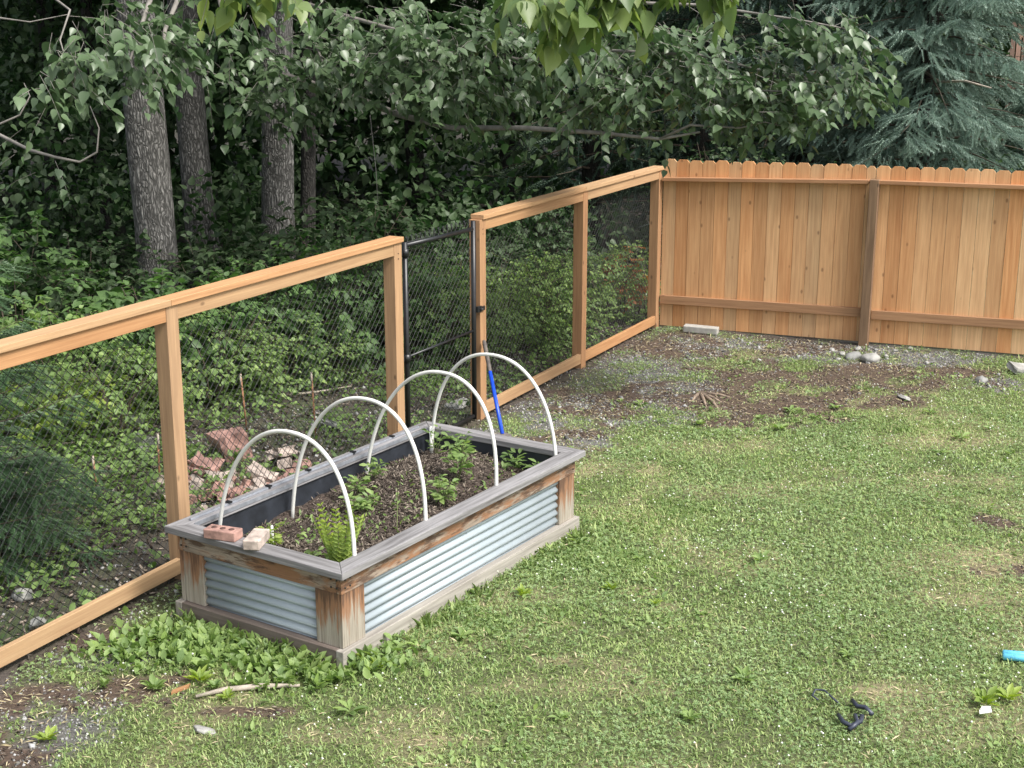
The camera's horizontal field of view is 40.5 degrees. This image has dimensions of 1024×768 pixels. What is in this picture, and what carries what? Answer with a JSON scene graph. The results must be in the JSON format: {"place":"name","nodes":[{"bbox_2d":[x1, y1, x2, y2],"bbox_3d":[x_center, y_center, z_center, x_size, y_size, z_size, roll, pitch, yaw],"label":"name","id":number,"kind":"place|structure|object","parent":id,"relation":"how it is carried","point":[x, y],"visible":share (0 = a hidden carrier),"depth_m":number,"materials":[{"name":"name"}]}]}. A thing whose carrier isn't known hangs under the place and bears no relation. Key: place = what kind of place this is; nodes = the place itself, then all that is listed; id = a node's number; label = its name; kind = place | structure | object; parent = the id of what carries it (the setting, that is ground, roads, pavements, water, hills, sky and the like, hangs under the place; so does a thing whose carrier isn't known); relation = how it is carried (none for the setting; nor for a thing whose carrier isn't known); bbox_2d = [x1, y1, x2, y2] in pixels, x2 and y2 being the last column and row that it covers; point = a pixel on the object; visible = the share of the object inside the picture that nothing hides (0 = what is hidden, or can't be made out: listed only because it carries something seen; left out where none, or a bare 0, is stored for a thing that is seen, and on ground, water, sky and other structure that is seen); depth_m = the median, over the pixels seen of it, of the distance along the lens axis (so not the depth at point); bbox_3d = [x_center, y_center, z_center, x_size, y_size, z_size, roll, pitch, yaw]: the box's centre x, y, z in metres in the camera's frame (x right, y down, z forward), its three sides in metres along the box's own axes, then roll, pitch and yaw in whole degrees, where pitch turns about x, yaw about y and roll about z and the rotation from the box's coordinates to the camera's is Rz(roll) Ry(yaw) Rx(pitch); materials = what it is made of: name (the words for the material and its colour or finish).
{"place":"outdoors","nodes":[
{"label":"outdoors","id":0,"kind":"place"},
{"bbox_2d":[0,294,646,622],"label":"pebbles","id":1,"kind":"object","parent":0,"point":[145,544],"visible":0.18,"depth_m":11.49,"materials":[{"name":"stone"}]},
{"bbox_2d":[0,0,1023,767],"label":"ground","id":2,"kind":"structure","parent":0,"point":[10,670],"depth_m":8.20,"materials":[{"name":"plant"}]},
{"bbox_2d":[11,588,34,601],"bbox_3d":[-2.932,1.266,8.327,0.130,0.094,0.098,-11,18,-36],"label":"stone","id":3,"kind":"object","parent":2,"relation":"on","point":[23,595],"visible":0.7,"depth_m":8.30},
{"bbox_2d":[31,725,58,739],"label":"yellow weed","id":4,"kind":"object","parent":2,"relation":"on","point":[49,731],"visible":1,"depth_m":6.69,"materials":[{"name":"green plant"}]},
{"bbox_2d":[0,259,115,578],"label":"spruce","id":5,"kind":"object","parent":2,"relation":"on","point":[9,332],"visible":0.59,"depth_m":8.68,"materials":[{"name":"green plant"}]},
{"bbox_2d":[0,0,123,247],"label":"woodland tree","id":6,"kind":"object","parent":2,"relation":"on","point":[42,11],"visible":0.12,"depth_m":20.60,"materials":[{"name":"green plant"}]},
{"bbox_2d":[0,443,128,586],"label":"spruce","id":7,"kind":"object","parent":2,"relation":"on","point":[29,499],"visible":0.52,"depth_m":8.70,"materials":[{"name":"green plant"}]},
{"bbox_2d":[0,209,135,393],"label":"bush","id":8,"kind":"object","parent":2,"relation":"on","point":[53,260],"visible":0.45,"depth_m":13.15,"materials":[{"name":"green plant"}]},
{"bbox_2d":[0,373,144,453],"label":"bramble","id":9,"kind":"object","parent":2,"relation":"on","point":[39,427],"visible":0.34,"depth_m":11.34,"materials":[{"name":"green plant"}]},
{"bbox_2d":[0,295,159,448],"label":"bramble","id":10,"kind":"object","parent":2,"relation":"on","point":[47,319],"visible":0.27,"depth_m":11.71,"materials":[{"name":"green plant"}]},
{"bbox_2d":[0,0,195,207],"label":"cottonwood","id":11,"kind":"object","parent":2,"relation":"on","point":[72,80],"visible":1,"depth_m":9.28,"materials":[{"name":"green plant"}]},
{"bbox_2d":[0,229,195,373],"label":"bush","id":12,"kind":"object","parent":2,"relation":"on","point":[103,255],"visible":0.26,"depth_m":14.03,"materials":[{"name":"green plant"}]},
{"bbox_2d":[15,346,211,458],"bbox_3d":[-3.272,0.114,11.349,1.586,0.933,1.536,0,15,0],"label":"bramble","id":13,"kind":"object","parent":2,"relation":"on","point":[113,396],"visible":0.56,"depth_m":11.20,"materials":[{"name":"green plant"}]},
{"bbox_2d":[0,0,232,267],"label":"woodland tree","id":14,"kind":"object","parent":2,"relation":"on","point":[84,6],"visible":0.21,"depth_m":18.53,"materials":[{"name":"green plant"}]},
{"bbox_2d":[141,674,166,689],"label":"broadleaf weed","id":15,"kind":"object","parent":2,"relation":"on","point":[155,683],"visible":1,"depth_m":7.20,"materials":[{"name":"green plant"}]},
{"bbox_2d":[54,268,262,401],"bbox_3d":[-3.223,-0.492,12.780,1.891,1.183,1.815,0,15,0],"label":"bush","id":16,"kind":"object","parent":2,"relation":"on","point":[113,299],"visible":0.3,"depth_m":12.42,"materials":[{"name":"green plant"}]},
{"bbox_2d":[74,0,286,347],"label":"cottonwood","id":17,"kind":"object","parent":2,"relation":"on","point":[149,167],"visible":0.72,"depth_m":13.90,"materials":[{"name":"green plant"}]},
{"bbox_2d":[182,665,212,681],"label":"yellow weed","id":18,"kind":"object","parent":2,"relation":"on","point":[202,674],"visible":1,"depth_m":7.27,"materials":[{"name":"green plant"}]},
{"bbox_2d":[190,656,212,670],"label":"broadleaf weed","id":19,"kind":"object","parent":2,"relation":"on","point":[199,662],"visible":0.88,"depth_m":7.37,"materials":[{"name":"green plant"}]},
{"bbox_2d":[0,236,404,667],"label":"wire fence","id":20,"kind":"object","parent":2,"relation":"on","point":[161,315],"visible":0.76,"depth_m":8.41,"materials":[{"name":"brown wood"}]},
{"bbox_2d":[110,227,301,331],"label":"bush","id":21,"kind":"object","parent":2,"relation":"on","point":[203,255],"visible":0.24,"depth_m":14.31,"materials":[{"name":"green plant"}]},
{"bbox_2d":[187,451,224,478],"bbox_3d":[-2.334,0.660,10.523,0.292,0.279,0.206,3,15,12],"label":"masonry chunk","id":22,"kind":"object","parent":2,"relation":"on","point":[200,460],"visible":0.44,"depth_m":10.47,"materials":[{"name":"pink brick"}]},
{"bbox_2d":[113,305,306,431],"bbox_3d":[-2.675,-0.242,12.353,1.703,1.008,1.796,0,15,0],"label":"bramble","id":23,"kind":"object","parent":2,"relation":"on","point":[227,370],"visible":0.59,"depth_m":12.14,"materials":[{"name":"green plant"}]},
{"bbox_2d":[206,427,253,463],"bbox_3d":[-2.211,0.495,10.938,0.318,0.345,0.337,-10,18,-33],"label":"masonry chunk","id":24,"kind":"object","parent":2,"relation":"on","point":[226,440],"visible":0.61,"depth_m":10.82,"materials":[{"name":"pink brick"}]},
{"bbox_2d":[196,683,299,697],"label":"dead branch","id":25,"kind":"object","parent":2,"relation":"on","point":[242,688],"visible":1,"depth_m":7.16,"materials":[{"name":"brown wood"}]},
{"bbox_2d":[48,605,453,700],"bbox_3d":[-1.391,1.448,7.482,2.175,0.136,0.892,3,15,12],"label":"weed patch","id":26,"kind":"object","parent":2,"relation":"on","point":[208,637],"visible":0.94,"depth_m":7.50,"materials":[{"name":"green plant"}]},
{"bbox_2d":[155,0,348,287],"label":"cottonwood","id":27,"kind":"object","parent":2,"relation":"on","point":[194,154],"visible":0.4,"depth_m":15.89,"materials":[{"name":"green plant"}]},
{"bbox_2d":[150,255,357,381],"bbox_3d":[-2.519,-0.670,13.461,2.066,1.235,2.077,0,15,0],"label":"bush","id":28,"kind":"object","parent":2,"relation":"on","point":[218,275],"visible":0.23,"depth_m":13.04,"materials":[{"name":"green plant"}]},
{"bbox_2d":[246,460,278,482],"bbox_3d":[-1.870,0.701,10.291,0.270,0.232,0.181,4,15,14],"label":"masonry chunk","id":29,"kind":"object","parent":2,"relation":"on","point":[263,470],"visible":0.47,"depth_m":10.25,"materials":[{"name":"brick"}]},
{"bbox_2d":[240,636,293,654],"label":"grass tuft","id":30,"kind":"object","parent":2,"relation":"on","point":[260,643],"visible":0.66,"depth_m":7.55,"materials":[{"name":"plant"}]},
{"bbox_2d":[264,444,297,461],"bbox_3d":[-1.788,0.540,10.800,0.168,0.161,0.300,7,16,24],"label":"masonry chunk","id":31,"kind":"object","parent":2,"relation":"on","point":[275,455],"visible":0.68,"depth_m":10.71,"materials":[{"name":"brick"}]},
{"bbox_2d":[207,300,374,399],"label":"bramble","id":32,"kind":"object","parent":2,"relation":"on","point":[309,359],"visible":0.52,"depth_m":12.71,"materials":[{"name":"green plant"}]},
{"bbox_2d":[164,0,451,256],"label":"woodland tree","id":33,"kind":"object","parent":2,"relation":"on","point":[308,175],"visible":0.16,"depth_m":17.02,"materials":[{"name":"green plant"}]},
{"bbox_2d":[284,646,331,668],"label":"grass tuft","id":34,"kind":"object","parent":2,"relation":"on","point":[311,660],"visible":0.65,"depth_m":7.40,"materials":[{"name":"plant"}]},
{"bbox_2d":[0,42,633,339],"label":"undergrowth","id":35,"kind":"object","parent":2,"relation":"on","point":[239,193],"visible":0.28,"depth_m":15.92,"materials":[{"name":"green plant"}]},
{"bbox_2d":[311,673,329,688],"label":"broadleaf weed","id":36,"kind":"object","parent":2,"relation":"on","point":[317,681],"visible":1,"depth_m":7.17,"materials":[{"name":"green plant"}]},
{"bbox_2d":[229,231,415,391],"bbox_3d":[-1.971,-0.826,13.636,2.062,1.363,2.081,0,15,0],"label":"bush","id":37,"kind":"object","parent":2,"relation":"on","point":[261,266],"visible":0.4,"depth_m":13.24,"materials":[{"name":"green plant"}]},
{"bbox_2d":[0,299,659,667],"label":"forest litter","id":38,"kind":"object","parent":2,"relation":"on","point":[71,593],"visible":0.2,"depth_m":11.42,"materials":[{"name":"plant"}]},
{"bbox_2d":[0,255,661,645],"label":"ground cover","id":39,"kind":"object","parent":2,"relation":"on","point":[114,465],"visible":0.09,"depth_m":10.96,"materials":[{"name":"green plant"}]},
{"bbox_2d":[224,181,452,354],"bbox_3d":[-1.802,-1.340,14.773,2.447,1.739,2.563,0,15,0],"label":"bush","id":40,"kind":"object","parent":2,"relation":"on","point":[282,236],"visible":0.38,"depth_m":14.38,"materials":[{"name":"green plant"}]},
{"bbox_2d":[332,698,369,714],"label":"lawn weed","id":41,"kind":"object","parent":2,"relation":"on","point":[348,703],"visible":1,"depth_m":6.92,"materials":[{"name":"green plant"}]},
{"bbox_2d":[164,421,585,667],"bbox_3d":[-0.749,0.922,8.635,1.328,0.677,2.469,10,17,33],"label":"raised garden bed","id":42,"kind":"object","parent":2,"relation":"on","point":[372,595],"visible":0.79,"depth_m":7.96,"materials":[{"name":"metal"}]},
{"bbox_2d":[203,524,242,541],"bbox_3d":[-1.607,0.829,7.725,0.200,0.058,0.092,5,15,19],"label":"brick","id":43,"kind":"object","parent":42,"relation":"on","point":[223,533],"visible":1,"depth_m":7.69,"materials":[{"name":"brick"}]},
{"bbox_2d":[243,528,269,550],"bbox_3d":[-1.403,0.853,7.628,0.092,0.056,0.200,2,15,8],"label":"brick","id":44,"kind":"object","parent":42,"relation":"on","point":[256,539],"visible":1,"depth_m":7.58,"materials":[{"name":"brick"}]},
{"bbox_2d":[218,429,356,555],"bbox_3d":[-1.280,0.672,7.715,1.084,0.897,0.026,10,18,34],"label":"pvc hoop","id":45,"kind":"object","parent":42,"relation":"attached to","point":[312,442],"visible":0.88,"depth_m":7.50,"materials":[{"name":"plastic"}]},
{"bbox_2d":[291,396,427,519],"bbox_3d":[-0.925,0.515,8.224,1.082,0.928,0.046,10,18,34],"label":"pvc hoop","id":46,"kind":"object","parent":42,"relation":"attached to","point":[385,407],"visible":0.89,"depth_m":8.06,"materials":[{"name":"plastic"}]},
{"bbox_2d":[243,449,524,559],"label":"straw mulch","id":47,"kind":"object","parent":42,"relation":"in","point":[428,461],"visible":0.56,"depth_m":8.66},
{"bbox_2d":[259,522,283,545],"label":"seedling","id":48,"kind":"object","parent":47,"relation":"on","point":[272,538],"visible":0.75,"depth_m":7.87,"materials":[{"name":"green plant"}]},
{"bbox_2d":[312,502,366,563],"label":"ferny plant","id":49,"kind":"object","parent":47,"relation":"on","point":[339,550],"visible":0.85,"depth_m":7.54,"materials":[{"name":"green plant"}]},
{"bbox_2d":[343,475,371,494],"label":"leafy plant","id":50,"kind":"object","parent":47,"relation":"on","point":[355,479],"visible":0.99,"depth_m":8.73,"materials":[{"name":"green plant"}]},
{"bbox_2d":[338,488,380,511],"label":"leafy plant","id":51,"kind":"object","parent":47,"relation":"on","point":[362,502],"visible":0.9,"depth_m":8.47,"materials":[{"name":"green plant"}]},
{"bbox_2d":[359,457,388,478],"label":"leafy plant","id":52,"kind":"object","parent":47,"relation":"on","point":[371,465],"visible":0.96,"depth_m":8.96,"materials":[{"name":"green plant"}]},
{"bbox_2d":[247,447,522,558],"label":"bed weeds","id":53,"kind":"object","parent":47,"relation":"on","point":[377,526],"visible":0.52,"depth_m":8.49,"materials":[{"name":"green plant"}]},
{"bbox_2d":[421,424,450,453],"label":"leafy plant","id":54,"kind":"object","parent":47,"relation":"on","point":[436,435],"visible":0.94,"depth_m":9.57,"materials":[{"name":"green plant"}]},
{"bbox_2d":[427,474,460,505],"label":"leafy plant","id":55,"kind":"object","parent":47,"relation":"in","point":[438,495],"visible":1,"depth_m":8.59,"materials":[{"name":"green plant"}]},
{"bbox_2d":[439,435,477,478],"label":"leafy plant","id":56,"kind":"object","parent":47,"relation":"in","point":[454,455],"visible":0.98,"depth_m":8.88,"materials":[{"name":"green plant"}]},
{"bbox_2d":[446,431,473,457],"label":"leafy plant","id":57,"kind":"object","parent":47,"relation":"on","point":[458,440],"visible":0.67,"depth_m":9.24,"materials":[{"name":"green plant"}]},
{"bbox_2d":[500,448,526,468],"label":"leafy plant","id":58,"kind":"object","parent":47,"relation":"on","point":[512,460],"visible":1,"depth_m":9.25,"materials":[{"name":"green plant"}]},
{"bbox_2d":[365,370,497,485],"bbox_3d":[-0.526,0.356,8.796,1.086,0.929,0.056,10,18,34],"label":"pvc hoop","id":59,"kind":"object","parent":42,"relation":"attached to","point":[455,376],"visible":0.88,"depth_m":8.60,"materials":[{"name":"plastic"}]},
{"bbox_2d":[432,353,556,455],"bbox_3d":[-0.140,0.218,9.368,1.074,0.885,0.043,10,18,34],"label":"pvc hoop","id":60,"kind":"object","parent":42,"relation":"attached to","point":[514,363],"visible":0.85,"depth_m":9.18,"materials":[{"name":"plastic"}]},
{"bbox_2d":[288,235,489,377],"bbox_3d":[-1.169,-0.887,13.997,2.110,1.309,2.012,8,17,29],"label":"bush","id":61,"kind":"object","parent":2,"relation":"on","point":[410,302],"visible":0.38,"depth_m":13.53,"materials":[{"name":"green plant"}]},
{"bbox_2d":[0,0,789,279],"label":"understory","id":62,"kind":"object","parent":2,"relation":"on","point":[433,174],"visible":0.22,"depth_m":19.32,"materials":[{"name":"green plant"}]},
{"bbox_2d":[317,0,498,231],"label":"woodland tree","id":63,"kind":"object","parent":2,"relation":"on","point":[406,124],"visible":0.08,"depth_m":21.76,"materials":[{"name":"green plant"}]},
{"bbox_2d":[412,606,448,630],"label":"grass tuft","id":64,"kind":"object","parent":2,"relation":"on","point":[425,618],"visible":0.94,"depth_m":7.90,"materials":[{"name":"plant"}]},
{"bbox_2d":[347,225,542,335],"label":"bush","id":65,"kind":"object","parent":2,"relation":"on","point":[460,247],"visible":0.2,"depth_m":15.32,"materials":[{"name":"green plant"}]},
{"bbox_2d":[362,254,533,373],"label":"bramble","id":66,"kind":"object","parent":2,"relation":"on","point":[463,340],"visible":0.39,"depth_m":13.69,"materials":[{"name":"green plant"}]},
{"bbox_2d":[197,0,743,80],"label":"cottonwood","id":67,"kind":"object","parent":2,"relation":"on","point":[571,21],"visible":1,"depth_m":3.87,"materials":[{"name":"green plant"}]},
{"bbox_2d":[464,578,494,602],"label":"grass tuft","id":68,"kind":"object","parent":2,"relation":"on","point":[476,589],"visible":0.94,"depth_m":8.28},
{"bbox_2d":[482,340,511,436],"bbox_3d":[-0.166,0.076,11.354,0.142,0.710,0.849,-4,15,-16],"label":"garden tool","id":69,"kind":"object","parent":2,"relation":"on","point":[489,369],"visible":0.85,"depth_m":11.36,"materials":[{"name":"blue paint"}]},
{"bbox_2d":[383,0,618,244],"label":"woodland tree","id":70,"kind":"object","parent":2,"relation":"on","point":[481,3],"visible":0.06,"depth_m":20.26,"materials":[{"name":"green plant"}]},
{"bbox_2d":[418,251,592,369],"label":"bramble","id":71,"kind":"object","parent":2,"relation":"on","point":[527,314],"visible":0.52,"depth_m":13.99,"materials":[{"name":"green plant"}]},
{"bbox_2d":[0,328,1023,767],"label":"lawn grass","id":72,"kind":"structure","parent":2,"relation":"on","point":[618,556],"depth_m":7.92,"materials":[{"name":"plant"}]},
{"bbox_2d":[0,0,1023,213],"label":"distant woods","id":73,"kind":"object","parent":2,"relation":"on","point":[215,150],"visible":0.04,"depth_m":25.61,"materials":[{"name":"green plant"}]},
{"bbox_2d":[0,338,1023,767],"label":"lawn weeds","id":74,"kind":"object","parent":2,"relation":"on","point":[496,748],"visible":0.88,"depth_m":8.37,"materials":[{"name":"green plant"}]},
{"bbox_2d":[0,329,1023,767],"bbox_3d":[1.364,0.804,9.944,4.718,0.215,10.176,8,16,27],"label":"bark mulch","id":75,"kind":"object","parent":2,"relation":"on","point":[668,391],"visible":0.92,"depth_m":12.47,"materials":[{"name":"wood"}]},
{"bbox_2d":[1,325,1023,767],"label":"clover","id":76,"kind":"object","parent":2,"relation":"on","point":[865,645],"depth_m":8.12,"materials":[{"name":"plant"}]},
{"bbox_2d":[446,227,619,324],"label":"bush","id":77,"kind":"object","parent":2,"relation":"on","point":[533,246],"visible":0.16,"depth_m":15.80,"materials":[{"name":"green plant"}]},
{"bbox_2d":[486,249,624,347],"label":"bramble","id":78,"kind":"object","parent":2,"relation":"on","point":[560,286],"visible":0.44,"depth_m":14.51,"materials":[{"name":"green plant"}]},
{"bbox_2d":[218,0,908,317],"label":"cottonwood","id":79,"kind":"object","parent":2,"relation":"on","point":[739,95],"visible":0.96,"depth_m":12.07,"materials":[{"name":"green plant"}]},
{"bbox_2d":[469,165,663,419],"bbox_3d":[0.635,-0.965,13.387,0.128,1.911,4.037,8,16,27],"label":"wire fence","id":80,"kind":"object","parent":2,"relation":"on","point":[579,196],"visible":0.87,"depth_m":13.27,"materials":[{"name":"brown wood"}]},
{"bbox_2d":[402,219,484,427],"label":"chain link gate","id":81,"kind":"structure","parent":80,"relation":"attached to","point":[406,245],"depth_m":11.13,"materials":[{"name":"black metal"}]},
{"bbox_2d":[443,0,695,254],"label":"spruce","id":82,"kind":"object","parent":2,"relation":"on","point":[588,171],"visible":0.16,"depth_m":19.05,"materials":[{"name":"green plant"}]},
{"bbox_2d":[523,235,647,331],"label":"bramble","id":83,"kind":"object","parent":2,"relation":"on","point":[603,290],"visible":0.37,"depth_m":15.27,"materials":[{"name":"green plant"}]},
{"bbox_2d":[587,240,661,322],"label":"bramble","id":84,"kind":"object","parent":2,"relation":"on","point":[644,284],"visible":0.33,"depth_m":15.66,"materials":[{"name":"green plant"}]},
{"bbox_2d":[601,246,647,319],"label":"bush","id":85,"kind":"object","parent":2,"relation":"on","point":[623,290],"visible":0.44,"depth_m":15.49,"materials":[{"name":"green plant"}]},
{"bbox_2d":[558,0,806,252],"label":"spruce","id":86,"kind":"object","parent":2,"relation":"on","point":[702,137],"visible":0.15,"depth_m":18.43,"materials":[{"name":"green plant"}]},
{"bbox_2d":[683,324,718,334],"bbox_3d":[2.027,-0.586,14.889,0.393,0.070,0.126,7,16,24],"label":"concrete block","id":87,"kind":"object","parent":2,"relation":"on","point":[701,329],"depth_m":14.84,"materials":[{"name":"concrete"}]},
{"bbox_2d":[691,391,731,412],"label":"tree roots","id":88,"kind":"object","parent":2,"relation":"on","point":[704,395],"visible":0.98,"depth_m":12.47,"materials":[{"name":"brown plant"}]},
{"bbox_2d":[639,127,788,273],"bbox_3d":[2.684,-2.260,17.608,2.179,1.964,2.148,0,15,0],"label":"bush","id":89,"kind":"object","parent":2,"relation":"on","point":[722,149],"visible":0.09,"depth_m":17.43,"materials":[{"name":"green plant"}]},
{"bbox_2d":[730,666,757,680],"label":"lawn weed","id":90,"kind":"object","parent":2,"relation":"on","point":[742,672],"visible":1,"depth_m":7.24,"materials":[{"name":"green plant"}]},
{"bbox_2d":[632,0,959,271],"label":"spruce","id":91,"kind":"object","parent":2,"relation":"on","point":[796,159],"visible":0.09,"depth_m":18.49,"materials":[{"name":"green plant"}]},
{"bbox_2d":[660,159,1023,353],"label":"board fence","id":92,"kind":"object","parent":2,"relation":"on","point":[750,221],"visible":0.94,"depth_m":14.26,"materials":[{"name":"brown wood"}]},
{"bbox_2d":[836,713,864,731],"bbox_3d":[1.658,1.637,6.747,0.134,0.039,0.158,0,15,0],"label":"rubber strap","id":93,"kind":"object","parent":2,"relation":"on","point":[853,725],"visible":1,"depth_m":6.73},
{"bbox_2d":[761,0,1023,300],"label":"spruce","id":94,"kind":"object","parent":2,"relation":"on","point":[928,141],"visible":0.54,"depth_m":17.13,"materials":[{"name":"green plant"}]},
{"bbox_2d":[936,0,1023,167],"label":"bush","id":95,"kind":"object","parent":2,"relation":"on","point":[987,72],"visible":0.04,"depth_m":23.52,"materials":[{"name":"green plant"}]},
{"bbox_2d":[970,686,999,706],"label":"yellow weed","id":96,"kind":"object","parent":2,"relation":"on","point":[979,694],"visible":1,"depth_m":6.96,"materials":[{"name":"green plant"}]},
{"bbox_2d":[959,48,1023,252],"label":"spruce","id":97,"kind":"object","parent":2,"relation":"on","point":[1018,109],"visible":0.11,"depth_m":19.00,"materials":[{"name":"green plant"}]},
{"bbox_2d":[995,683,1022,699],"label":"yellow weed","id":98,"kind":"object","parent":2,"relation":"on","point":[1012,691],"visible":1,"depth_m":6.99,"materials":[{"name":"green plant"}]},
{"bbox_2d":[1002,22,1023,147],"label":"slatted fence","id":99,"kind":"object","parent":2,"relation":"on","point":[1018,50],"visible":0.03,"depth_m":22.85,"materials":[{"name":"wood"}]},
{"bbox_2d":[1002,650,1023,661],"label":"plastic toy","id":100,"kind":"object","parent":2,"relation":"on","point":[1013,655],"visible":1,"depth_m":7.38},
{"bbox_2d":[1006,361,1023,373],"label":"rock","id":101,"kind":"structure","parent":2,"relation":"on","point":[1015,367],"depth_m":13.16,"materials":[{"name":"stone"}]},
{"bbox_2d":[0,327,1023,766],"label":"gravel","id":102,"kind":"structure","parent":0,"point":[566,437],"depth_m":12.48,"materials":[{"name":"gravel"}]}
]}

